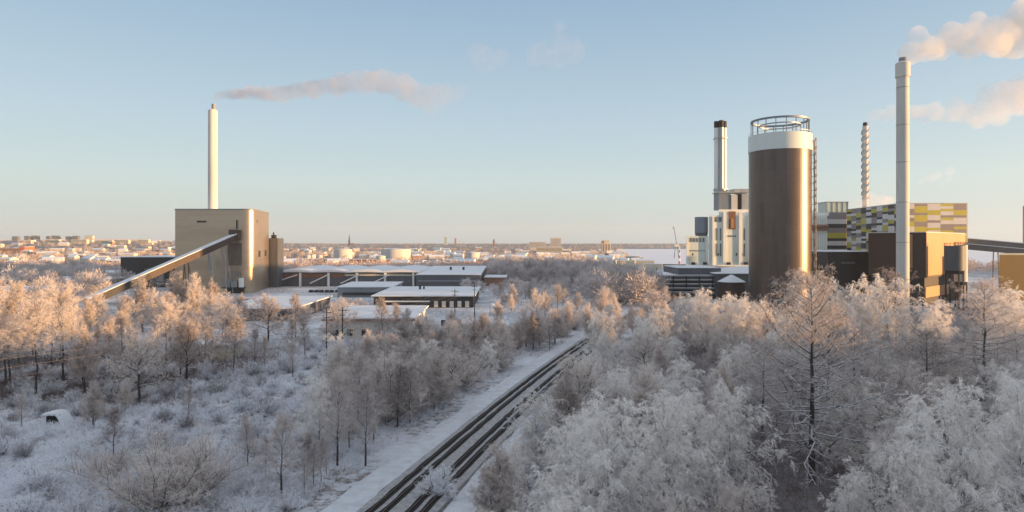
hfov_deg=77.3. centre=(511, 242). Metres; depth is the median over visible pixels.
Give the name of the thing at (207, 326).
frosted oak
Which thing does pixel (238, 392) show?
frosted shrub
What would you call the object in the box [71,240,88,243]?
long apartment block
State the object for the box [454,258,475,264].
town house
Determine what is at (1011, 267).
ochre building
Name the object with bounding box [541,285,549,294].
frosted alder
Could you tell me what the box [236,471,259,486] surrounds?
frosted shrub
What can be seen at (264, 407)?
frosted shrub
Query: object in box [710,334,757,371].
frosted oak
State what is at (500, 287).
young tree
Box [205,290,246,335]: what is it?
tall frosted tree
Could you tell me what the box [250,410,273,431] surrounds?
frosted shrub
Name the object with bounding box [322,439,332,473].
young tree
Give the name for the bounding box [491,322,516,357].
frosted alder
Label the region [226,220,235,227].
service door
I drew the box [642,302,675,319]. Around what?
frosted oak
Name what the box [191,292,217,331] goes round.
tall frosted tree
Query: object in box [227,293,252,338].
tall frosted tree
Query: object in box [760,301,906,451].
frosted larch
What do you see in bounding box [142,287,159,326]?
frosted alder
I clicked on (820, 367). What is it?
young tree
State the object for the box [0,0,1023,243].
sky
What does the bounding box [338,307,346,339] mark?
utility pole
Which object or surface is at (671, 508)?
frosted oak
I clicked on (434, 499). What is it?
railway track
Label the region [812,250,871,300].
charcoal block
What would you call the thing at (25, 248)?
orange building
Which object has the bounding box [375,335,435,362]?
frosted willow
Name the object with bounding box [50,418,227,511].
frosted willow
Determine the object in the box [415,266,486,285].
storage hall
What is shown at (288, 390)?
frosted shrub
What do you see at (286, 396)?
frosted shrub
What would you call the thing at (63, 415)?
relay hut
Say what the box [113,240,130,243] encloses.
long apartment block
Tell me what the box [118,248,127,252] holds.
town house
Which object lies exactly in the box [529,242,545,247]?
hospital wing
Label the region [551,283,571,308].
frosted oak
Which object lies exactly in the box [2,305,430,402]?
power line
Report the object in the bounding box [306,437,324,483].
young tree
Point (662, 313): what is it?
frosted alder
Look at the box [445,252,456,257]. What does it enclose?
town house
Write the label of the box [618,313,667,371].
frosted birch
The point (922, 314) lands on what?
frosted birch
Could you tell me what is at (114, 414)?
young tree
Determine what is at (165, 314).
tall frosted tree
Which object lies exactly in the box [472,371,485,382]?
frosted shrub
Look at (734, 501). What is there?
frosted oak
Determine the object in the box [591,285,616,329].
frosted alder
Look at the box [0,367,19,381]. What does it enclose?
frosted shrub
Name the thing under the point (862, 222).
patchwork power plant
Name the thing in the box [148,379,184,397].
frosted shrub
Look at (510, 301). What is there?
frosted alder
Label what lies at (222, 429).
frosted shrub
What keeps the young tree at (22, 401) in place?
on the ground
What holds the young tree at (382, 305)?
on the ground
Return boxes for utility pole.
[322,309,330,359]
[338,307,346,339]
[472,285,477,317]
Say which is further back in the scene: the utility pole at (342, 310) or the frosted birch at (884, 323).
the utility pole at (342, 310)
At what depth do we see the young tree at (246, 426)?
84.77 m
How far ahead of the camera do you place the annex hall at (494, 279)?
440.00 m
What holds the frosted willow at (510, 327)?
on the ground
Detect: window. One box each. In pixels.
[343,292,377,294]
[714,217,721,221]
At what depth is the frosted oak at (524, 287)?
339.37 m
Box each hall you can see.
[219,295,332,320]
[282,265,430,285]
[337,282,402,296]
[371,285,480,307]
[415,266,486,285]
[484,275,506,285]
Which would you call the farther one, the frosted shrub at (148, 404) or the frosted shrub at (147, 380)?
the frosted shrub at (147, 380)
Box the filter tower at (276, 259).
[269,232,283,286]
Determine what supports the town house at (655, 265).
on the ground
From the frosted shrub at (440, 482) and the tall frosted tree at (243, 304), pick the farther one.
the tall frosted tree at (243, 304)
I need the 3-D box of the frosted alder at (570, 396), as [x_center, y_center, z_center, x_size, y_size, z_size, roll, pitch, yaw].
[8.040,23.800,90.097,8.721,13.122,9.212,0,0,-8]
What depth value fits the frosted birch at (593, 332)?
167.92 m
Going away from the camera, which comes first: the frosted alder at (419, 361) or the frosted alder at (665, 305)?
the frosted alder at (419, 361)
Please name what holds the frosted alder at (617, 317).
on the ground
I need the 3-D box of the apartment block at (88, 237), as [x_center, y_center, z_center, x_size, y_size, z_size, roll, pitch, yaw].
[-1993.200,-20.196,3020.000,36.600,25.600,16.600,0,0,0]
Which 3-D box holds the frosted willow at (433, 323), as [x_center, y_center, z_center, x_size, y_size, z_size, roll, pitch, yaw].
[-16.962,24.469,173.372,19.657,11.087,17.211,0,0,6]
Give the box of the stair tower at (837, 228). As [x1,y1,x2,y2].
[817,202,847,249]
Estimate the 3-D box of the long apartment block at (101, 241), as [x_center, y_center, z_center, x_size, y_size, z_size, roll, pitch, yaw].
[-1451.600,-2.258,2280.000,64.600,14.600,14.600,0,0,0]
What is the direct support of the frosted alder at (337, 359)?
on the ground
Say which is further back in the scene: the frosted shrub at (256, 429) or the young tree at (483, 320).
the young tree at (483, 320)
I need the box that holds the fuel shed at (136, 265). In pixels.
[121,255,174,286]
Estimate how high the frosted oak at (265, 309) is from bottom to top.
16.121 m
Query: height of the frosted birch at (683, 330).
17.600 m
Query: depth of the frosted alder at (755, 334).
150.80 m
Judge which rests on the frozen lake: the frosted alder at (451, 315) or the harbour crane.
the harbour crane
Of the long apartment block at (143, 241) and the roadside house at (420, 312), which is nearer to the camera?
the roadside house at (420, 312)
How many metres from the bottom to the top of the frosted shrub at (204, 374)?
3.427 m
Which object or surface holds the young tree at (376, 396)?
on the ground
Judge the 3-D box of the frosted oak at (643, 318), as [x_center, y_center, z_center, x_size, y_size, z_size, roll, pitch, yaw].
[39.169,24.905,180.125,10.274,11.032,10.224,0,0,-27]
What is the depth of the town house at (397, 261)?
799.13 m
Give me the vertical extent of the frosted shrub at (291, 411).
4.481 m
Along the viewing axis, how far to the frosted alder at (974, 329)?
176.90 m
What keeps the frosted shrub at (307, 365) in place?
on the ground
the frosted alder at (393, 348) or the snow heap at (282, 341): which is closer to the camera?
the frosted alder at (393, 348)
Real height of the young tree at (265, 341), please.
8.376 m
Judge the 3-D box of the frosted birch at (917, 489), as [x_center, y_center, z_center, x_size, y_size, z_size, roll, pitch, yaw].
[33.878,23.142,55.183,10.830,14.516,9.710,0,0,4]
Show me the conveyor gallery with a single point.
(165, 267)
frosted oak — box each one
[99,323,183,402]
[163,312,223,380]
[185,315,222,361]
[234,293,297,342]
[315,301,366,345]
[355,350,421,403]
[392,341,431,364]
[439,348,474,388]
[447,322,480,348]
[455,338,484,361]
[464,312,497,337]
[477,316,495,329]
[483,333,523,367]
[503,277,520,290]
[516,281,531,298]
[521,289,548,314]
[538,293,557,309]
[540,351,631,421]
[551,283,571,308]
[555,288,571,305]
[587,287,624,307]
[592,352,637,387]
[621,330,672,371]
[628,361,660,391]
[631,313,654,332]
[635,289,674,308]
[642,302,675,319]
[656,494,717,511]
[707,475,779,511]
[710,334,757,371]
[823,426,941,510]
[859,360,955,424]
[864,382,974,458]
[882,496,929,511]
[903,313,926,327]
[957,321,972,335]
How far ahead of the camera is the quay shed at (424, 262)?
759.06 m
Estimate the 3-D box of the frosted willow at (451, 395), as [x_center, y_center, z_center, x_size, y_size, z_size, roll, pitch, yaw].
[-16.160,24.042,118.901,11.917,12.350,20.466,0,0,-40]
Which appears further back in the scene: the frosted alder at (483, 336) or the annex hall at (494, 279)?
the annex hall at (494, 279)
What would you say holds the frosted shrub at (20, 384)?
on the ground
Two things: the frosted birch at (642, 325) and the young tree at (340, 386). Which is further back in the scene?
the frosted birch at (642, 325)
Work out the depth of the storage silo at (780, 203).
288.76 m
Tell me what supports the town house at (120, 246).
on the ground
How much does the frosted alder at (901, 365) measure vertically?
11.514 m
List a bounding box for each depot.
[0,248,18,253]
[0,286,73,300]
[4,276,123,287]
[93,270,120,275]
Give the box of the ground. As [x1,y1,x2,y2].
[0,240,1023,511]
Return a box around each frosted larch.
[698,264,937,493]
[727,341,808,433]
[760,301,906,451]
[804,323,901,419]
[850,265,942,368]
[885,325,994,401]
[905,274,1023,401]
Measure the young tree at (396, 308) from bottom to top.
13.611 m
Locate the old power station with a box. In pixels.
[686,189,828,266]
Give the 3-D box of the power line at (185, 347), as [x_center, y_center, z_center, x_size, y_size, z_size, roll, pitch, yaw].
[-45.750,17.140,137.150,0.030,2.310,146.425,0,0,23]
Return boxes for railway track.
[365,296,672,511]
[405,296,679,511]
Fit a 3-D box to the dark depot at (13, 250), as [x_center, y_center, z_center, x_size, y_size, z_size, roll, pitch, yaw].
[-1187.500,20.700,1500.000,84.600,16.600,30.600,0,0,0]
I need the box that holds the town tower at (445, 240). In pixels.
[444,237,447,244]
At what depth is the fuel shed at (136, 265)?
430.00 m
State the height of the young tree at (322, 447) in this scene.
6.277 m
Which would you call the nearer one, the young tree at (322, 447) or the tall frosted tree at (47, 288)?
the young tree at (322, 447)
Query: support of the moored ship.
on the frozen lake
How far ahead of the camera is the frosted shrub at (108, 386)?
128.22 m
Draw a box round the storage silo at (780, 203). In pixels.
[748,115,816,309]
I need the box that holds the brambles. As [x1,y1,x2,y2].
[2,345,530,511]
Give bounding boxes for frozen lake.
[621,249,1000,266]
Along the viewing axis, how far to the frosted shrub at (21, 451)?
87.96 m
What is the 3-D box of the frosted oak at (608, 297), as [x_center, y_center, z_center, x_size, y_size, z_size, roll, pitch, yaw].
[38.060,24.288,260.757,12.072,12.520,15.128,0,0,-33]
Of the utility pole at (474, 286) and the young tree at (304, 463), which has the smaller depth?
the young tree at (304, 463)
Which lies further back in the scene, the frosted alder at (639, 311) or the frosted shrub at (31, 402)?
the frosted alder at (639, 311)
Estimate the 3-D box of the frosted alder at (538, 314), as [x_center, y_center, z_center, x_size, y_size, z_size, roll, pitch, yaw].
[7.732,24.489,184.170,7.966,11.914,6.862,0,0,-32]
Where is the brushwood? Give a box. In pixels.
[0,332,1023,511]
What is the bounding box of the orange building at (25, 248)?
[19,247,33,252]
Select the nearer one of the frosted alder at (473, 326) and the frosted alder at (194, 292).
the frosted alder at (473, 326)
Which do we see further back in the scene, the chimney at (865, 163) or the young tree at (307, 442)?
the chimney at (865, 163)
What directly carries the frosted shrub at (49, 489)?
on the ground
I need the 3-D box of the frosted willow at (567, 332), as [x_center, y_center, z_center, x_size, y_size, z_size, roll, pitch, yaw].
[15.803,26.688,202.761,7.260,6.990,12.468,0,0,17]
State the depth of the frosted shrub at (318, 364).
150.83 m
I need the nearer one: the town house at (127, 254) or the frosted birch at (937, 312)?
the frosted birch at (937, 312)
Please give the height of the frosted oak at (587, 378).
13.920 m
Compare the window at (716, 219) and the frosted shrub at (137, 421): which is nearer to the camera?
the frosted shrub at (137, 421)
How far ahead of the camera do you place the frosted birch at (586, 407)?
82.87 m
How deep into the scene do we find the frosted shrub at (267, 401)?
112.62 m
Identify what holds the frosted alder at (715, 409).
on the ground
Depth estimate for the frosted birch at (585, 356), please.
129.94 m
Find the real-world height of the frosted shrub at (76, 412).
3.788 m
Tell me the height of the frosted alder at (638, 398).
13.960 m
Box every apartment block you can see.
[12,236,19,239]
[18,240,33,243]
[31,236,39,239]
[45,240,60,243]
[52,236,60,239]
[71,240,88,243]
[72,236,79,239]
[85,236,94,239]
[94,240,112,243]
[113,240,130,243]
[137,240,150,243]
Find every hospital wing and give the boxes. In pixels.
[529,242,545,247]
[536,247,562,252]
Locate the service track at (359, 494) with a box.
[321,295,670,511]
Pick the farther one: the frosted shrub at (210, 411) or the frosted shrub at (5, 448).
the frosted shrub at (210, 411)
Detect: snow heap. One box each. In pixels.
[271,336,300,344]
[428,316,441,321]
[483,303,495,306]
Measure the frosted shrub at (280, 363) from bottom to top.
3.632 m
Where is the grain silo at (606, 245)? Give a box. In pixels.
[601,240,610,252]
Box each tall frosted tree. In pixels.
[0,275,17,314]
[0,285,69,394]
[0,289,42,359]
[0,293,42,392]
[0,313,27,383]
[1,278,39,362]
[16,282,85,366]
[33,280,84,385]
[46,315,77,361]
[57,295,117,373]
[60,297,85,327]
[77,293,114,318]
[80,288,115,359]
[81,303,109,340]
[88,317,127,376]
[104,293,150,324]
[113,302,146,359]
[146,298,193,364]
[147,295,171,336]
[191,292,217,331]
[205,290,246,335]
[209,299,246,331]
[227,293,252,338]
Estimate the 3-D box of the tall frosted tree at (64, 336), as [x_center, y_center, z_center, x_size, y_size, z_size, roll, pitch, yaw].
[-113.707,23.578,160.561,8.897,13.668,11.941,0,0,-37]
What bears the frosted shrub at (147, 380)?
on the ground
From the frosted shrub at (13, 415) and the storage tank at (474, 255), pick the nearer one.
the frosted shrub at (13, 415)
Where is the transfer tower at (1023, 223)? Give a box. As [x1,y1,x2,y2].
[1023,205,1023,242]
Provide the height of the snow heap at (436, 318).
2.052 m
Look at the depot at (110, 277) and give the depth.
412.60 m
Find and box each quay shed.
[286,258,341,262]
[348,259,392,262]
[400,262,450,264]
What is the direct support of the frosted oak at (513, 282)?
on the ground
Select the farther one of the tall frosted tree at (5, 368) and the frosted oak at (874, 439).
the tall frosted tree at (5, 368)
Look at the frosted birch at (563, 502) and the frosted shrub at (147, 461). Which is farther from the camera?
the frosted shrub at (147, 461)
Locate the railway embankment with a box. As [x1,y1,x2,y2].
[356,296,687,511]
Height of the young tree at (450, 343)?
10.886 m
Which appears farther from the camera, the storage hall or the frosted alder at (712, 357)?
the storage hall
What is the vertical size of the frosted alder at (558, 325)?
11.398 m
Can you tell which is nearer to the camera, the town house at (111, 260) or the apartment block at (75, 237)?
the town house at (111, 260)
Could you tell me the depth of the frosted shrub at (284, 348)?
171.89 m
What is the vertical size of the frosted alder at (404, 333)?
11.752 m
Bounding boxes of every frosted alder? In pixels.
[62,324,103,390]
[77,379,109,425]
[112,378,137,409]
[128,275,152,331]
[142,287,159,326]
[160,271,189,316]
[179,272,207,327]
[202,276,220,320]
[312,359,360,439]
[322,341,352,375]
[324,350,352,378]
[352,357,373,397]
[353,329,385,369]
[373,328,386,347]
[387,345,401,364]
[393,318,415,344]
[409,353,428,380]
[410,317,427,340]
[411,346,461,411]
[438,320,451,339]
[442,318,470,353]
[443,308,457,332]
[461,343,477,383]
[464,438,530,511]
[467,319,483,353]
[476,324,498,354]
[477,504,492,511]
[489,300,506,319]
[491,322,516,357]
[492,317,510,335]
[496,320,512,342]
[504,284,519,307]
[506,293,515,310]
[510,321,528,349]
[513,307,529,347]
[521,311,544,349]
[524,282,533,299]
[528,309,548,346]
[529,288,537,302]
[538,294,554,315]
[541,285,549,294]
[541,367,592,443]
[545,308,567,343]
[558,301,579,329]
[560,281,568,296]
[573,292,583,308]
[578,301,596,340]
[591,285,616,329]
[608,310,625,340]
[611,293,623,323]
[617,363,667,452]
[622,301,636,332]
[627,308,647,336]
[640,298,649,315]
[643,343,673,381]
[651,309,679,347]
[657,300,677,328]
[674,359,695,394]
[693,401,743,459]
[699,359,754,424]
[701,367,740,408]
[702,313,715,340]
[702,327,729,369]
[719,359,738,384]
[744,324,768,360]
[747,312,781,353]
[796,343,818,386]
[857,357,876,396]
[871,357,925,412]
[914,373,973,444]
[925,357,951,384]
[933,368,985,424]
[952,342,968,361]
[964,327,982,348]
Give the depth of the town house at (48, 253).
1275.94 m
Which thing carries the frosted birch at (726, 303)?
on the ground
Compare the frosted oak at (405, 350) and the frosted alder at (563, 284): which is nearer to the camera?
the frosted oak at (405, 350)
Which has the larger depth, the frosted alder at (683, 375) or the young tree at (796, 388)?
the frosted alder at (683, 375)
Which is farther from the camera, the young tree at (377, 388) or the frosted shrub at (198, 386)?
the frosted shrub at (198, 386)
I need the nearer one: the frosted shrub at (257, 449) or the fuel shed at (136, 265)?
the frosted shrub at (257, 449)
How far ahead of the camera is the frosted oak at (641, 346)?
143.12 m
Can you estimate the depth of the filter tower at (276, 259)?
428.60 m
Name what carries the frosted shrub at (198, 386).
on the ground
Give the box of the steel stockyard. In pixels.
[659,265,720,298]
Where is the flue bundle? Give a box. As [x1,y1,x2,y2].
[713,120,727,191]
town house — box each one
[0,257,18,260]
[22,250,32,253]
[41,257,63,262]
[43,252,59,255]
[50,248,64,251]
[58,242,68,245]
[67,254,85,257]
[67,255,79,260]
[80,256,93,260]
[91,248,105,252]
[93,257,110,261]
[106,259,120,263]
[116,245,126,248]
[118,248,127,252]
[122,253,137,255]
[284,259,296,263]
[327,258,347,261]
[390,260,409,263]
[411,254,421,260]
[429,255,444,258]
[429,258,445,260]
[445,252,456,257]
[453,254,463,257]
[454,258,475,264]
[535,252,549,255]
[587,255,596,259]
[597,255,614,259]
[617,260,634,265]
[636,259,654,265]
[644,263,661,268]
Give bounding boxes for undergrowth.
[0,339,547,511]
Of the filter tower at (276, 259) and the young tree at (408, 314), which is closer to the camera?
the young tree at (408, 314)
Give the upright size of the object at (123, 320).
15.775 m
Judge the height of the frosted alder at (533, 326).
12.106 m
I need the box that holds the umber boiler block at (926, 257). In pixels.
[868,232,964,305]
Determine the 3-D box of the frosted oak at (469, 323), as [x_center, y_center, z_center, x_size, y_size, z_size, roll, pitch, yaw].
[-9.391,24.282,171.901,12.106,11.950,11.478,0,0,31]
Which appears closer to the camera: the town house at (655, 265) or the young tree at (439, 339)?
the young tree at (439, 339)
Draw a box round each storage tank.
[333,248,351,258]
[376,255,385,261]
[381,248,410,259]
[465,251,479,258]
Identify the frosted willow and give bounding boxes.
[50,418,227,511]
[61,437,154,482]
[154,420,272,506]
[308,350,358,398]
[316,330,363,359]
[321,345,431,427]
[326,351,379,391]
[334,345,376,369]
[358,338,450,390]
[375,325,430,359]
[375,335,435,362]
[381,358,457,418]
[393,338,468,403]
[411,314,478,341]
[428,345,491,389]
[433,326,475,368]
[467,324,524,345]
[471,330,519,366]
[477,331,524,370]
[491,315,525,343]
[557,319,575,336]
[572,311,583,329]
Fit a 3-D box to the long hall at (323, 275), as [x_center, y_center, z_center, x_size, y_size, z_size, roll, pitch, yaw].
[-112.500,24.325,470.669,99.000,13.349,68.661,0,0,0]
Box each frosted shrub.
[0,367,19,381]
[0,412,17,435]
[0,435,16,454]
[0,485,58,511]
[1,392,28,407]
[5,371,37,387]
[5,435,40,458]
[6,374,45,393]
[6,412,22,421]
[7,388,59,409]
[10,381,42,397]
[11,461,72,492]
[21,361,50,374]
[22,397,59,417]
[27,374,72,393]
[40,481,61,500]
[42,367,73,380]
[43,362,69,375]
[51,386,96,405]
[59,496,119,511]
[60,387,82,395]
[62,398,83,407]
[65,496,94,511]
[66,367,102,384]
[71,400,87,417]
[92,372,117,389]
[92,421,129,438]
[95,498,127,511]
[96,358,115,370]
[96,462,148,488]
[99,401,131,418]
[100,389,115,397]
[101,365,120,377]
[102,382,117,391]
[117,420,144,436]
[118,381,143,390]
[122,362,146,375]
[124,425,175,451]
[131,418,141,425]
[132,404,151,414]
[134,449,169,470]
[136,376,153,383]
[139,403,178,422]
[141,385,159,394]
[141,401,152,408]
[146,391,163,404]
[147,418,166,428]
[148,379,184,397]
[155,357,191,374]
[168,374,193,385]
[169,437,185,454]
[173,369,190,376]
[175,410,204,430]
[175,441,206,458]
[178,378,222,394]
[178,429,192,440]
[179,397,202,412]
[192,354,218,371]
[195,367,214,378]
[195,491,226,511]
[196,379,229,394]
[197,399,211,407]
[199,402,221,413]
[202,409,230,424]
[210,375,241,388]
[215,366,244,381]
[216,424,230,432]
[226,395,253,411]
[227,378,256,399]
[234,418,271,441]
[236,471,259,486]
[237,362,267,377]
[237,376,253,385]
[239,438,264,454]
[245,392,280,411]
[247,394,282,420]
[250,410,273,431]
[253,373,267,380]
[253,374,273,386]
[261,374,282,389]
[262,359,283,374]
[265,388,282,394]
[266,487,304,510]
[273,350,297,363]
[273,356,285,369]
[275,471,294,481]
[278,361,304,372]
[279,344,302,352]
[282,392,293,397]
[283,402,310,422]
[284,387,295,393]
[287,459,301,469]
[289,424,320,445]
[291,371,309,383]
[297,388,313,396]
[298,390,321,402]
[299,377,312,386]
[299,445,317,460]
[300,359,315,368]
[305,337,321,347]
[306,353,320,361]
[311,343,324,351]
[313,360,325,368]
[332,334,356,345]
[343,336,360,350]
[414,460,460,498]
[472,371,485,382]
[522,414,546,445]
[537,383,562,403]
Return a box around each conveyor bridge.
[965,243,1023,252]
[968,238,1023,289]
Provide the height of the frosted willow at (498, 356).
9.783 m
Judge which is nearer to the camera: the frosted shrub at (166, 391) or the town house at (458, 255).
the frosted shrub at (166, 391)
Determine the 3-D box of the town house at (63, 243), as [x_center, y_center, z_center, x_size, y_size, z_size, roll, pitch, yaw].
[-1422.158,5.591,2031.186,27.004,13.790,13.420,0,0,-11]
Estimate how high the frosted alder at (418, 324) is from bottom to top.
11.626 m
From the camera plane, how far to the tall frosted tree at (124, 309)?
159.90 m
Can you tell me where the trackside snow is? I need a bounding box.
[444,296,695,511]
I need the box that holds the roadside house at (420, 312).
[322,305,428,339]
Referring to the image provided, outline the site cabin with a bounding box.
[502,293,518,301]
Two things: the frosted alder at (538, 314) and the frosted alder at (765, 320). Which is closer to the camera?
the frosted alder at (765, 320)
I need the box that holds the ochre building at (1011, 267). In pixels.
[999,253,1023,304]
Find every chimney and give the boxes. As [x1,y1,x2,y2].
[208,104,217,208]
[861,122,868,206]
[895,57,909,322]
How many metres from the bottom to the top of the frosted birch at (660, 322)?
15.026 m
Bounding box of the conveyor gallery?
[82,230,240,304]
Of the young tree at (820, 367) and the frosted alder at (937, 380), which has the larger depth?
the young tree at (820, 367)
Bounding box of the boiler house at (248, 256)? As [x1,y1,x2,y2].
[175,209,268,292]
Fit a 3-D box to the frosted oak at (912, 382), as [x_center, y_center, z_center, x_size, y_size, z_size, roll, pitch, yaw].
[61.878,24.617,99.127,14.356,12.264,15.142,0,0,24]
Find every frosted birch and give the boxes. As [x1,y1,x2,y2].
[290,374,343,445]
[314,331,349,374]
[385,327,404,343]
[415,339,442,368]
[473,338,500,379]
[498,388,566,472]
[499,435,535,493]
[506,462,576,511]
[534,417,600,511]
[537,407,618,489]
[540,480,593,511]
[542,308,553,316]
[543,388,667,511]
[570,398,627,466]
[575,310,619,353]
[576,345,596,383]
[585,311,621,356]
[587,365,637,441]
[590,302,629,347]
[593,329,618,369]
[594,360,637,414]
[601,298,631,336]
[610,388,728,511]
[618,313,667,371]
[629,387,725,500]
[630,368,681,418]
[641,306,678,356]
[657,376,703,436]
[660,358,714,410]
[663,337,691,376]
[664,292,703,353]
[678,287,729,351]
[679,374,797,511]
[699,341,779,414]
[706,291,746,349]
[715,291,762,356]
[742,295,778,351]
[743,349,771,397]
[753,304,839,414]
[768,267,846,363]
[791,280,883,383]
[797,369,889,461]
[818,469,879,511]
[826,424,961,511]
[832,272,900,373]
[833,473,880,511]
[850,274,923,383]
[853,392,973,493]
[860,376,1023,511]
[892,297,975,382]
[910,307,928,324]
[946,365,1023,510]
[950,403,1023,493]
[951,349,981,382]
[956,297,1023,385]
[960,280,1023,371]
[963,359,1017,419]
[979,358,1023,424]
[995,350,1023,404]
[1008,365,1023,395]
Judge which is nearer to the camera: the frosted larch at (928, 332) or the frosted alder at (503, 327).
the frosted larch at (928, 332)
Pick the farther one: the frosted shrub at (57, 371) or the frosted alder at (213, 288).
the frosted alder at (213, 288)
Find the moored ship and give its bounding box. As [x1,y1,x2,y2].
[590,250,620,253]
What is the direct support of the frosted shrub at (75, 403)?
on the ground
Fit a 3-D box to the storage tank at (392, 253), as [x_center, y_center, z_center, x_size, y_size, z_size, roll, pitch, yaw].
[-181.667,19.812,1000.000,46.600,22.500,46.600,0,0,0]
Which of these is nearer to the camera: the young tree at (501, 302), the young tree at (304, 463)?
the young tree at (304, 463)
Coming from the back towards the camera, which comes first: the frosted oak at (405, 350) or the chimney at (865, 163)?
the chimney at (865, 163)
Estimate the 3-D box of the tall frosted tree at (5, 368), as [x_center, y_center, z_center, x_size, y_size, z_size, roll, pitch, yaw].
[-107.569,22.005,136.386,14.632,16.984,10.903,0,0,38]
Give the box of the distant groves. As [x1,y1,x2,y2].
[0,253,670,323]
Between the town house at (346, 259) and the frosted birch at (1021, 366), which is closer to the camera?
the frosted birch at (1021, 366)
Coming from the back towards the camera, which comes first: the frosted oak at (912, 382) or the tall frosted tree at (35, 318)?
the tall frosted tree at (35, 318)
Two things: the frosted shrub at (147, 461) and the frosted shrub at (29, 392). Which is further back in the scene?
the frosted shrub at (29, 392)
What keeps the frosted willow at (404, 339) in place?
on the ground
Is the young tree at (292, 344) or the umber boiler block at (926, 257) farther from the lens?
the umber boiler block at (926, 257)
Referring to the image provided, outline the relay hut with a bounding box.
[42,409,71,425]
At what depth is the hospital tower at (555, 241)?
2285.00 m
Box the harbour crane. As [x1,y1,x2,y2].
[673,227,678,257]
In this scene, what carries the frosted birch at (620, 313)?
on the ground
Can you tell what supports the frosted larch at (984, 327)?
on the ground
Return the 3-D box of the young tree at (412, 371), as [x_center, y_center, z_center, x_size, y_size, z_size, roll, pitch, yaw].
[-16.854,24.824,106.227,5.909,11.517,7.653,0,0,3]
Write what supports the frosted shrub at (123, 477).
on the ground
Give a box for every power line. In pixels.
[0,292,448,368]
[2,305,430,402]
[3,294,451,378]
[3,297,445,391]
[6,295,427,358]
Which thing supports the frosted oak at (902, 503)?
on the ground
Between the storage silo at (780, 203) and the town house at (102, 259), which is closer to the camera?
the storage silo at (780, 203)
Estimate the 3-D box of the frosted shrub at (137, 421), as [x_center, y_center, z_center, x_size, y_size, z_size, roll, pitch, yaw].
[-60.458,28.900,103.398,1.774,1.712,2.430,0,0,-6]
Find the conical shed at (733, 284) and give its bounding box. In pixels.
[717,275,744,301]
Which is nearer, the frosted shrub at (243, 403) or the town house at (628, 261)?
the frosted shrub at (243, 403)
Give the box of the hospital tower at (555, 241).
[550,237,560,246]
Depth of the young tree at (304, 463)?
75.84 m
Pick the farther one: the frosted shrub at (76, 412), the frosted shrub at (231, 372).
the frosted shrub at (231, 372)
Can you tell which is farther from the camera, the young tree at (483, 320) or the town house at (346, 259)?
the town house at (346, 259)
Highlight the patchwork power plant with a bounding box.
[846,203,967,289]
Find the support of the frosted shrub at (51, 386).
on the ground
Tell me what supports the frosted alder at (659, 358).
on the ground
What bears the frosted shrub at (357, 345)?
on the ground
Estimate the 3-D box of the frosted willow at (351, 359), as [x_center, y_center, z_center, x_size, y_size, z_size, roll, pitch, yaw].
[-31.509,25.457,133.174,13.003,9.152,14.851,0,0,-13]
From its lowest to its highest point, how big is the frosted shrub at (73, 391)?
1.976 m
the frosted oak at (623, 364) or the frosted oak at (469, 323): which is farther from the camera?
the frosted oak at (469, 323)
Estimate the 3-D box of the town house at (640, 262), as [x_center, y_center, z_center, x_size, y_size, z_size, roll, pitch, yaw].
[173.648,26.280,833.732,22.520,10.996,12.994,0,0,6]
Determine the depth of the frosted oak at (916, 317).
206.12 m
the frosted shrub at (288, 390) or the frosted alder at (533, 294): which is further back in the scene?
the frosted alder at (533, 294)
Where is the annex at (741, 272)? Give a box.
[710,266,748,298]
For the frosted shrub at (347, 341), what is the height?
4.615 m
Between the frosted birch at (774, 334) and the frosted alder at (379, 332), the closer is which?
the frosted birch at (774, 334)
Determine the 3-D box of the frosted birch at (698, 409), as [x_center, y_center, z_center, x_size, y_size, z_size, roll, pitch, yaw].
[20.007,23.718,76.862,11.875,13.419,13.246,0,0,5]
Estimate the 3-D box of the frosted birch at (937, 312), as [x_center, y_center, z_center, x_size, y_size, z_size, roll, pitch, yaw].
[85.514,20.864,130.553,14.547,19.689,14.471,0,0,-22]
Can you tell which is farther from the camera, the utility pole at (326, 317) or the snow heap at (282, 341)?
the snow heap at (282, 341)
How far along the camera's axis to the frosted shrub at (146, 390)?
127.46 m
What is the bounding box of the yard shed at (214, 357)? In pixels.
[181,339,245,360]
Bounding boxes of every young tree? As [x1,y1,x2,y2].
[12,393,30,427]
[97,406,129,451]
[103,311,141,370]
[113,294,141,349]
[141,332,170,381]
[150,291,192,345]
[167,326,194,378]
[180,385,195,415]
[212,313,255,367]
[218,315,244,342]
[237,411,256,465]
[245,328,261,362]
[245,410,303,494]
[255,336,274,359]
[255,432,273,473]
[278,318,302,350]
[280,293,311,337]
[284,341,304,376]
[293,452,311,494]
[294,432,318,480]
[296,314,313,355]
[304,364,359,465]
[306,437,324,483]
[312,436,329,480]
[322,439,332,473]
[328,390,368,449]
[337,372,388,465]
[344,349,373,419]
[355,370,390,432]
[357,367,392,442]
[370,296,396,333]
[373,334,386,357]
[382,361,417,426]
[385,332,404,356]
[386,302,409,332]
[393,360,424,423]
[399,308,413,330]
[410,336,420,350]
[421,327,441,357]
[421,329,440,361]
[422,315,433,324]
[422,322,438,339]
[431,328,445,359]
[442,338,461,367]
[476,313,488,336]
[494,283,505,299]
[498,295,509,308]
[543,319,556,349]
[571,294,580,308]
[660,286,669,302]
[668,295,681,317]
[728,397,756,455]
[754,394,793,453]
[770,353,809,421]
[803,343,833,404]
[823,373,860,431]
[855,364,900,437]
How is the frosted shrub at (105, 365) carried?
on the ground

